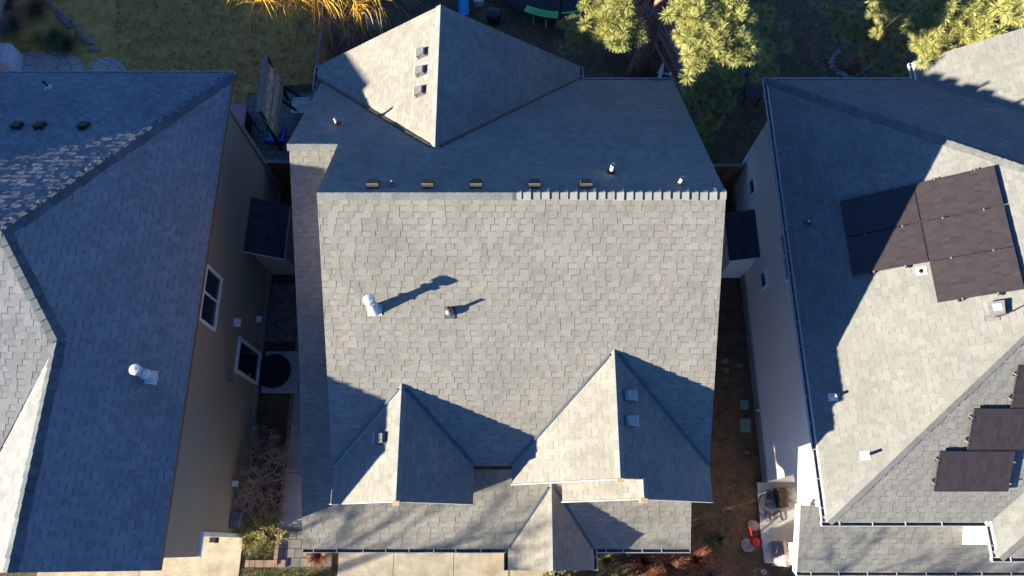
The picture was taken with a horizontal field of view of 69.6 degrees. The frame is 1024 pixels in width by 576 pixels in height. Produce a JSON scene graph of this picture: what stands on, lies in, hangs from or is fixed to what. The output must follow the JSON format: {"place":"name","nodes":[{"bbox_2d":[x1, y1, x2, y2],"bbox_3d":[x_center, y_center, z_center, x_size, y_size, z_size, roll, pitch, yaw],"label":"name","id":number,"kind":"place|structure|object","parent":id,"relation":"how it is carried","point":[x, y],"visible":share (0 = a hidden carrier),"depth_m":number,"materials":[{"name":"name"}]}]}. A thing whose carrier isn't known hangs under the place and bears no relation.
{"place":"outdoors","nodes":[
{"label":"outdoors","id":0,"kind":"place"},
{"bbox_2d":[21,51,84,70],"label":"patio","id":1,"kind":"structure","parent":0,"point":[39,61],"depth_m":27.69,"materials":[{"name":"grey stone"}]},
{"bbox_2d":[0,43,23,70],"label":"furniture cover","id":2,"kind":"object","parent":1,"relation":"on","point":[11,57],"visible":0.88,"depth_m":27.07,"materials":[{"name":"grey fabric"}]},
{"bbox_2d":[86,57,125,70],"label":"patio","id":3,"kind":"structure","parent":0,"point":[105,64],"depth_m":27.64,"materials":[{"name":"grey stone"}]},
{"bbox_2d":[37,537,242,575],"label":"driveway","id":4,"kind":"structure","parent":0,"point":[222,557],"depth_m":21.77,"materials":[{"name":"concrete"}]},
{"bbox_2d":[1,0,319,114],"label":"lawn","id":5,"kind":"structure","parent":0,"point":[95,20],"depth_m":28.12,"materials":[{"name":"green plant"}]},
{"bbox_2d":[2,0,20,16],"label":"garden plant","id":6,"kind":"object","parent":5,"relation":"on","point":[10,5],"visible":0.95,"depth_m":28.22,"materials":[{"name":"green plant"}]},
{"bbox_2d":[0,10,28,38],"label":"garden plant","id":7,"kind":"object","parent":5,"relation":"on","point":[11,24],"visible":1,"depth_m":27.94,"materials":[{"name":"green plant"}]},
{"bbox_2d":[18,23,53,51],"bbox_3d":[-17.988,-9.418,27.788,1.502,0.500,1.512,0,70,0],"label":"garden plant","id":8,"kind":"object","parent":5,"relation":"on","point":[30,37],"visible":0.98,"depth_m":27.70,"materials":[{"name":"green plant"}]},
{"bbox_2d":[19,0,53,22],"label":"garden plant","id":9,"kind":"object","parent":5,"relation":"on","point":[36,9],"visible":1,"depth_m":28.17,"materials":[{"name":"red plant"}]},
{"bbox_2d":[46,2,55,7],"bbox_3d":[-17.910,-10.985,28.559,0.348,0.192,0.257,0,70,0],"label":"rock","id":10,"kind":"object","parent":5,"relation":"on","point":[49,3],"visible":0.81,"depth_m":28.51,"materials":[{"name":"grey stone"}]},
{"bbox_2d":[36,23,74,52],"bbox_3d":[-17.275,-9.462,27.803,1.498,0.499,1.486,0,70,0],"label":"garden plant","id":11,"kind":"object","parent":5,"relation":"on","point":[47,37],"visible":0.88,"depth_m":27.69,"materials":[{"name":"green plant"}]},
{"bbox_2d":[61,19,69,24],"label":"rock","id":12,"kind":"object","parent":5,"relation":"on","point":[65,22],"visible":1,"depth_m":28.22,"materials":[{"name":"grey stone"}]},
{"bbox_2d":[48,28,84,59],"bbox_3d":[-16.775,-9.171,27.700,1.468,0.500,1.518,0,70,0],"label":"garden plant","id":13,"kind":"object","parent":5,"relation":"on","point":[68,47],"visible":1,"depth_m":27.61,"materials":[{"name":"green plant"}]},
{"bbox_2d":[94,46,100,51],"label":"rock","id":14,"kind":"object","parent":5,"relation":"on","point":[97,48],"visible":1,"depth_m":27.84,"materials":[{"name":"grey stone"}]},
{"bbox_2d":[116,0,313,114],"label":"dead leaves","id":15,"kind":"object","parent":5,"relation":"on","point":[223,42],"visible":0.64,"depth_m":28.01,"materials":[{"name":"brown plant"}]},
{"bbox_2d":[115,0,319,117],"bbox_3d":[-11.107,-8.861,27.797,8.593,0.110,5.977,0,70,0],"label":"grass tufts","id":16,"kind":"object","parent":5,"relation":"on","point":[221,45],"visible":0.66,"depth_m":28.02,"materials":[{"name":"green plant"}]},
{"bbox_2d":[263,125,285,143],"bbox_3d":[-8.515,-5.510,26.462,0.720,0.390,0.660,0,70,0],"label":"sand table","id":17,"kind":"object","parent":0,"point":[268,139],"visible":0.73,"depth_m":26.35,"materials":[{"name":"blue plastic"}]},
{"bbox_2d":[245,93,312,159],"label":"patio","id":18,"kind":"structure","parent":0,"point":[272,151],"depth_m":26.77,"materials":[{"name":"grey concrete"}]},
{"bbox_2d":[255,54,300,150],"bbox_3d":[-7.955,-6.395,25.635,0.870,2.540,2.270,0,70,0],"label":"privacy screen","id":19,"kind":"object","parent":18,"relation":"on","point":[271,92],"visible":0.95,"depth_m":25.14,"materials":[{"name":"grey wood"}]},
{"bbox_2d":[291,97,310,118],"bbox_3d":[-7.625,-6.533,26.792,0.670,0.450,0.660,0,70,0],"label":"storage bin","id":20,"kind":"object","parent":18,"relation":"on","point":[300,104],"visible":0.71,"depth_m":26.60,"materials":[{"name":"grey plastic"}]},
{"bbox_2d":[241,568,330,575],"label":"lawn","id":21,"kind":"structure","parent":0,"point":[274,570],"depth_m":21.74,"materials":[{"name":"green plant"}]},
{"bbox_2d":[280,379,301,526],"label":"path","id":22,"kind":"structure","parent":0,"point":[292,505],"depth_m":22.61,"materials":[{"name":"grey concrete"}]},
{"bbox_2d":[278,527,331,567],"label":"path","id":23,"kind":"structure","parent":0,"point":[291,553],"depth_m":21.91,"materials":[{"name":"grey stone"}]},
{"bbox_2d":[364,1,383,30],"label":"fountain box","id":24,"kind":"object","parent":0,"point":[378,19],"visible":0.59,"depth_m":28.04,"materials":[{"name":"grey stone"}]},
{"bbox_2d":[337,553,507,575],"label":"driveway","id":25,"kind":"structure","parent":0,"point":[419,564],"depth_m":21.89,"materials":[{"name":"concrete"}]},
{"bbox_2d":[458,0,469,14],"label":"slide","id":26,"kind":"object","parent":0,"point":[463,7],"visible":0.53,"depth_m":28.56,"materials":[{"name":"blue plastic"}]},
{"bbox_2d":[0,0,1023,575],"bbox_3d":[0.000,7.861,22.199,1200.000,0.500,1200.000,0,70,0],"label":"ground","id":27,"kind":"structure","parent":0,"point":[272,410],"depth_m":25.84,"materials":[{"name":"soil"}]},
{"bbox_2d":[0,0,9,42],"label":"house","id":28,"kind":"structure","parent":27,"relation":"on","point":[4,2],"depth_m":28.10,"materials":[{"name":"beige"}]},
{"bbox_2d":[54,9,61,14],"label":"rock","id":29,"kind":"object","parent":27,"relation":"on","point":[57,11],"visible":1,"depth_m":28.41,"materials":[{"name":"grey stone"}]},
{"bbox_2d":[56,15,64,20],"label":"rock","id":30,"kind":"object","parent":27,"relation":"on","point":[60,17],"visible":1,"depth_m":28.30,"materials":[{"name":"grey stone"}]},
{"bbox_2d":[75,27,83,32],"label":"rock","id":31,"kind":"object","parent":27,"relation":"on","point":[79,29],"visible":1,"depth_m":28.10,"materials":[{"name":"grey stone"}]},
{"bbox_2d":[87,39,94,44],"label":"rock","id":32,"kind":"object","parent":27,"relation":"on","point":[91,42],"visible":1,"depth_m":27.93,"materials":[{"name":"grey stone"}]},
{"bbox_2d":[0,71,294,572],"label":"house","id":33,"kind":"structure","parent":27,"relation":"on","point":[146,240],"depth_m":17.47,"materials":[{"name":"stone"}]},
{"bbox_2d":[199,264,222,331],"bbox_3d":[-8.121,0.272,19.821,0.077,1.120,1.550,0,70,0],"label":"window","id":34,"kind":"structure","parent":33,"relation":"in","point":[210,304],"depth_m":19.87,"materials":[{"name":"white paint"}]},
{"bbox_2d":[234,336,261,384],"bbox_3d":[-8.099,2.267,22.684,0.119,1.970,1.060,0,70,0],"label":"window","id":35,"kind":"structure","parent":33,"relation":"in","point":[248,359],"depth_m":22.64,"materials":[{"name":"white paint"}]},
{"bbox_2d":[231,104,259,136],"bbox_3d":[-10.229,-5.352,26.152,2.539,0.910,2.150,0,70,0],"label":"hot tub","id":36,"kind":"object","parent":27,"relation":"on","point":[243,115],"visible":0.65,"depth_m":26.05,"materials":[{"name":"plastic"}]},
{"bbox_2d":[236,519,268,556],"bbox_3d":[-7.708,7.450,21.889,1.106,0.359,1.108,0,70,0],"label":"garden plant","id":37,"kind":"object","parent":27,"relation":"on","point":[245,540],"visible":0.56,"depth_m":21.79,"materials":[{"name":"green plant"}]},
{"bbox_2d":[230,500,288,552],"bbox_3d":[-7.478,7.135,21.798,1.694,1.383,1.596,-21,72,-7],"label":"shrub","id":38,"kind":"object","parent":27,"relation":"on","point":[252,529],"visible":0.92,"depth_m":21.68,"materials":[{"name":"green leaves"},{"name":"brown twig"}]},
{"bbox_2d":[240,423,283,478],"bbox_3d":[-8.007,5.028,22.416,2.210,1.253,1.736,-14,71,-5],"label":"bare shrub","id":39,"kind":"object","parent":27,"relation":"on","point":[268,442],"visible":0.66,"depth_m":22.52,"materials":[{"name":"brown plant"}]},
{"bbox_2d":[231,439,297,525],"bbox_3d":[-7.853,5.826,22.043,2.793,2.104,2.608,0,70,0],"label":"bare shrub","id":40,"kind":"object","parent":27,"relation":"on","point":[255,482],"visible":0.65,"depth_m":21.89,"materials":[{"name":"brown plant"}]},
{"bbox_2d":[245,560,285,566],"bbox_3d":[-7.300,8.164,21.795,1.185,0.070,0.200,0,70,0],"label":"edging","id":41,"kind":"object","parent":27,"relation":"on","point":[261,563],"visible":1,"depth_m":21.76,"materials":[{"name":"brick"}]},
{"bbox_2d":[266,159,290,186],"bbox_3d":[-6.707,-3.906,25.137,2.876,1.817,0.185,0,70,0],"label":"fence","id":42,"kind":"object","parent":27,"relation":"on","point":[280,169],"visible":0.26,"depth_m":24.82,"materials":[{"name":"brown wood"}]},
{"bbox_2d":[261,351,299,392],"bbox_3d":[-7.400,2.711,23.683,1.150,0.140,1.350,0,70,0],"label":"concrete pad","id":43,"kind":"object","parent":27,"relation":"on","point":[290,384],"depth_m":23.55,"materials":[{"name":"grey concrete"}]},
{"bbox_2d":[259,354,290,387],"bbox_3d":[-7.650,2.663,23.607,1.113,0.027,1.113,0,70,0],"label":"air conditioner","id":44,"kind":"structure","parent":43,"relation":"on","point":[275,370],"depth_m":23.59,"materials":[{"name":"black metal"}]},
{"bbox_2d":[266,283,296,341],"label":"gravel","id":45,"kind":"structure","parent":27,"relation":"on","point":[275,309],"depth_m":24.39,"materials":[{"name":"grey gravel"}]},
{"bbox_2d":[273,326,298,564],"bbox_3d":[-7.000,4.512,23.078,0.110,0.100,7.785,0,70,0],"label":"edging","id":46,"kind":"object","parent":27,"relation":"on","point":[280,511],"visible":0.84,"depth_m":22.70,"materials":[{"name":"brick"}]},
{"bbox_2d":[240,518,331,575],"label":"grass","id":47,"kind":"structure","parent":27,"relation":"on","point":[272,558],"depth_m":21.75,"materials":[{"name":"green plant"}]},
{"bbox_2d":[303,553,335,572],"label":"garden plant","id":48,"kind":"object","parent":27,"relation":"on","point":[314,558],"visible":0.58,"depth_m":21.64,"materials":[{"name":"red plant"}]},
{"bbox_2d":[224,0,416,64],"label":"willow tree","id":49,"kind":"object","parent":27,"relation":"on","point":[343,20],"visible":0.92,"depth_m":22.85,"materials":[{"name":"plant"}]},
{"bbox_2d":[312,0,336,96],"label":"fence","id":50,"kind":"object","parent":27,"relation":"on","point":[322,57],"visible":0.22,"depth_m":26.62,"materials":[{"name":"brown wood"}]},
{"bbox_2d":[315,19,357,58],"bbox_3d":[-6.523,-9.180,27.386,1.806,1.368,2.046,0,70,0],"label":"bare shrub","id":51,"kind":"object","parent":27,"relation":"on","point":[336,36],"visible":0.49,"depth_m":27.33,"materials":[{"name":"brown plant"}]},
{"bbox_2d":[474,0,483,6],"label":"crate","id":52,"kind":"object","parent":27,"relation":"on","point":[478,3],"visible":1,"depth_m":28.65,"materials":[{"name":"white plastic"}]},
{"bbox_2d":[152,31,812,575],"bbox_3d":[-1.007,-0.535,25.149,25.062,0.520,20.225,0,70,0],"label":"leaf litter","id":53,"kind":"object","parent":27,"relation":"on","point":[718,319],"visible":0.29,"depth_m":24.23,"materials":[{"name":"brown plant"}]},
{"bbox_2d":[486,7,500,25],"bbox_3d":[-0.704,-10.472,28.371,0.576,0.560,0.569,0,70,0],"label":"covered bin","id":54,"kind":"object","parent":27,"relation":"on","point":[493,14],"visible":1,"depth_m":28.16,"materials":[{"name":"grey plastic"}]},
{"bbox_2d":[287,4,726,570],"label":"house","id":55,"kind":"structure","parent":27,"relation":"on","point":[508,250],"depth_m":17.14,"materials":[{"name":"grey"}]},
{"bbox_2d":[504,0,600,27],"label":"trampoline","id":56,"kind":"object","parent":27,"relation":"on","point":[546,10],"visible":0.84,"depth_m":28.15,"materials":[{"name":"green fabric"}]},
{"bbox_2d":[542,571,571,575],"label":"evergreen shrub","id":57,"kind":"object","parent":27,"relation":"on","point":[556,573],"visible":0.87,"depth_m":21.21,"materials":[{"name":"green plant"}]},
{"bbox_2d":[340,31,811,575],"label":"twigs","id":58,"kind":"object","parent":27,"relation":"on","point":[724,297],"visible":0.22,"depth_m":24.18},
{"bbox_2d":[610,41,634,63],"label":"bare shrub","id":59,"kind":"object","parent":27,"relation":"on","point":[623,56],"visible":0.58,"depth_m":28.10,"materials":[{"name":"brown plant"}]},
{"bbox_2d":[629,1,662,46],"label":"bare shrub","id":60,"kind":"object","parent":27,"relation":"on","point":[646,20],"visible":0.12,"depth_m":28.14,"materials":[{"name":"brown plant"}]},
{"bbox_2d":[480,0,850,127],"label":"grass","id":61,"kind":"structure","parent":27,"relation":"on","point":[711,61],"depth_m":28.49,"materials":[{"name":"green plant"}]},
{"bbox_2d":[648,553,691,575],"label":"ornamental grass","id":62,"kind":"object","parent":27,"relation":"on","point":[673,569],"depth_m":21.88,"materials":[{"name":"brown plant"}]},
{"bbox_2d":[661,0,686,108],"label":"fence","id":63,"kind":"object","parent":27,"relation":"on","point":[672,68],"visible":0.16,"depth_m":26.92,"materials":[{"name":"brown wood"}]},
{"bbox_2d":[555,0,793,142],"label":"pine tree","id":64,"kind":"object","parent":27,"relation":"on","point":[707,32],"visible":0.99,"depth_m":20.14,"materials":[{"name":"green plant"}]},
{"bbox_2d":[673,537,716,575],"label":"ornamental grass","id":65,"kind":"object","parent":27,"relation":"on","point":[697,556],"depth_m":21.94,"materials":[{"name":"brown plant"}]},
{"bbox_2d":[689,556,732,575],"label":"ornamental grass","id":66,"kind":"object","parent":27,"relation":"on","point":[712,572],"depth_m":21.82,"materials":[{"name":"plant"}]},
{"bbox_2d":[710,531,727,549],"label":"garden plant","id":67,"kind":"object","parent":27,"relation":"on","point":[720,539],"visible":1,"depth_m":22.28,"materials":[{"name":"green plant"}]},
{"bbox_2d":[720,357,728,363],"bbox_3d":[7.035,2.390,24.358,0.321,0.183,0.229,0,70,0],"label":"rock","id":68,"kind":"object","parent":27,"relation":"on","point":[725,360],"visible":1,"depth_m":24.31,"materials":[{"name":"grey stone"}]},
{"bbox_2d":[721,376,728,381],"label":"rock","id":69,"kind":"object","parent":27,"relation":"on","point":[724,378],"visible":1,"depth_m":24.11,"materials":[{"name":"grey stone"}]},
{"bbox_2d":[723,367,729,372],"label":"rock","id":70,"kind":"object","parent":27,"relation":"on","point":[726,369],"visible":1,"depth_m":24.22,"materials":[{"name":"grey stone"}]},
{"bbox_2d":[713,163,745,190],"bbox_3d":[6.167,-3.846,25.575,3.423,1.931,0.185,0,70,0],"label":"fence","id":71,"kind":"object","parent":27,"relation":"on","point":[728,175],"visible":0.2,"depth_m":25.14,"materials":[{"name":"brown wood"}]},
{"bbox_2d":[735,361,742,367],"bbox_3d":[7.505,2.524,24.319,0.275,0.159,0.228,0,70,0],"label":"rock","id":72,"kind":"object","parent":27,"relation":"on","point":[739,364],"visible":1,"depth_m":24.27,"materials":[{"name":"grey stone"}]},
{"bbox_2d":[730,66,748,86],"bbox_3d":[8.496,-8.021,27.654,0.565,0.800,0.610,0,70,0],"label":"garden chair","id":73,"kind":"object","parent":27,"relation":"on","point":[746,75],"visible":0.2,"depth_m":27.44,"materials":[{"name":"black metal"}]},
{"bbox_2d":[740,400,747,409],"bbox_3d":[7.535,3.783,23.874,0.240,0.065,0.300,3,71,1],"label":"stepping stone","id":74,"kind":"object","parent":27,"relation":"on","point":[743,404],"visible":1,"depth_m":23.85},
{"bbox_2d":[740,418,750,432],"bbox_3d":[7.499,4.416,23.650,0.330,0.065,0.430,3,71,1],"label":"stepping stone","id":75,"kind":"object","parent":27,"relation":"on","point":[745,425],"visible":1,"depth_m":23.62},
{"bbox_2d":[741,538,755,551],"bbox_3d":[7.201,7.823,22.415,0.444,0.110,0.411,0,70,0],"label":"rock","id":76,"kind":"object","parent":27,"relation":"on","point":[747,545],"visible":1,"depth_m":22.37,"materials":[{"name":"grey stone"}]},
{"bbox_2d":[741,83,762,106],"bbox_3d":[8.950,-7.182,27.465,0.620,0.615,0.550,11,71,4],"label":"garden table","id":77,"kind":"object","parent":27,"relation":"on","point":[753,90],"visible":0.92,"depth_m":27.19,"materials":[{"name":"grey wood"}]},
{"bbox_2d":[747,520,759,530],"bbox_3d":[7.427,7.289,22.614,0.422,0.117,0.326,0,70,0],"label":"rock","id":78,"kind":"object","parent":27,"relation":"on","point":[754,525],"visible":0.94,"depth_m":22.58,"materials":[{"name":"grey stone"}]},
{"bbox_2d":[749,527,759,548],"bbox_3d":[7.315,7.603,22.363,0.256,0.363,0.640,-33,74,-11],"label":"watering can","id":79,"kind":"object","parent":27,"relation":"on","point":[755,542],"visible":1,"depth_m":22.27,"materials":[{"name":"red plastic"}]},
{"bbox_2d":[756,482,796,562],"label":"porch slab","id":80,"kind":"structure","parent":27,"relation":"on","point":[774,529],"depth_m":22.61,"materials":[{"name":"grey concrete"}]},
{"bbox_2d":[757,489,782,521],"bbox_3d":[7.926,6.710,22.694,0.787,0.095,0.984,0,70,0],"label":"garden hose","id":81,"kind":"object","parent":80,"relation":"on","point":[769,505],"visible":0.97,"depth_m":22.67,"materials":[{"name":"black plastic"}]},
{"bbox_2d":[773,487,788,507],"bbox_3d":[8.270,6.450,22.639,0.315,0.412,0.599,0,70,0],"label":"planter","id":82,"kind":"object","parent":80,"relation":"on","point":[781,497],"visible":1,"depth_m":22.50,"materials":[{"name":"wood"}]},
{"bbox_2d":[785,487,796,502],"bbox_3d":[8.590,6.369,22.675,0.472,0.385,0.474,0,70,0],"label":"boulder","id":83,"kind":"object","parent":80,"relation":"on","point":[791,495],"visible":0.82,"depth_m":22.53,"materials":[{"name":"beige stone"}]},
{"bbox_2d":[827,60,834,64],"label":"rock","id":84,"kind":"object","parent":27,"relation":"on","point":[830,62],"visible":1,"depth_m":28.22,"materials":[{"name":"grey stone"}]},
{"bbox_2d":[841,71,848,77],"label":"rock","id":85,"kind":"object","parent":27,"relation":"on","point":[844,75],"visible":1,"depth_m":28.03,"materials":[{"name":"grey stone"}]},
{"bbox_2d":[721,28,1023,575],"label":"house","id":86,"kind":"structure","parent":27,"relation":"on","point":[873,251],"depth_m":18.38,"materials":[{"name":"grey"}]},
{"bbox_2d":[747,174,756,199],"bbox_3d":[7.871,-3.309,24.134,0.075,0.610,0.610,0,70,0],"label":"window","id":87,"kind":"structure","parent":86,"relation":"in","point":[751,184],"depth_m":24.14,"materials":[{"name":"white paint"}]},
{"bbox_2d":[758,267,767,290],"bbox_3d":[7.871,-0.273,23.059,0.075,0.610,0.590,0,70,0],"label":"window","id":88,"kind":"structure","parent":86,"relation":"in","point":[762,275],"depth_m":23.08,"materials":[{"name":"white paint"}]},
{"bbox_2d":[779,231,788,281],"bbox_3d":[7.871,-0.996,21.050,0.077,0.680,1.490,0,70,0],"label":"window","id":89,"kind":"structure","parent":86,"relation":"in","point":[780,234],"depth_m":21.31,"materials":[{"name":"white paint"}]},
{"bbox_2d":[806,0,1023,77],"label":"pine tree","id":90,"kind":"object","parent":27,"relation":"on","point":[927,31],"visible":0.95,"depth_m":21.44,"materials":[{"name":"green plant"}]},
{"bbox_2d":[510,570,563,575],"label":"path","id":91,"kind":"structure","parent":0,"point":[524,573],"depth_m":21.95,"materials":[{"name":"concrete"}]},
{"bbox_2d":[597,553,621,574],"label":"ornamental grass","id":92,"kind":"object","parent":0,"point":[603,562],"depth_m":21.92,"materials":[{"name":"plant"}]},
{"bbox_2d":[610,562,636,575],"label":"ornamental grass","id":93,"kind":"object","parent":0,"point":[625,573],"depth_m":21.86,"materials":[{"name":"plant"}]},
{"bbox_2d":[622,553,665,575],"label":"ornamental grass","id":94,"kind":"object","parent":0,"point":[645,561],"depth_m":21.87,"materials":[{"name":"brown plant"}]},
{"bbox_2d":[639,559,671,575],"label":"ornamental grass","id":95,"kind":"object","parent":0,"point":[658,571],"depth_m":21.76,"materials":[{"name":"plant"}]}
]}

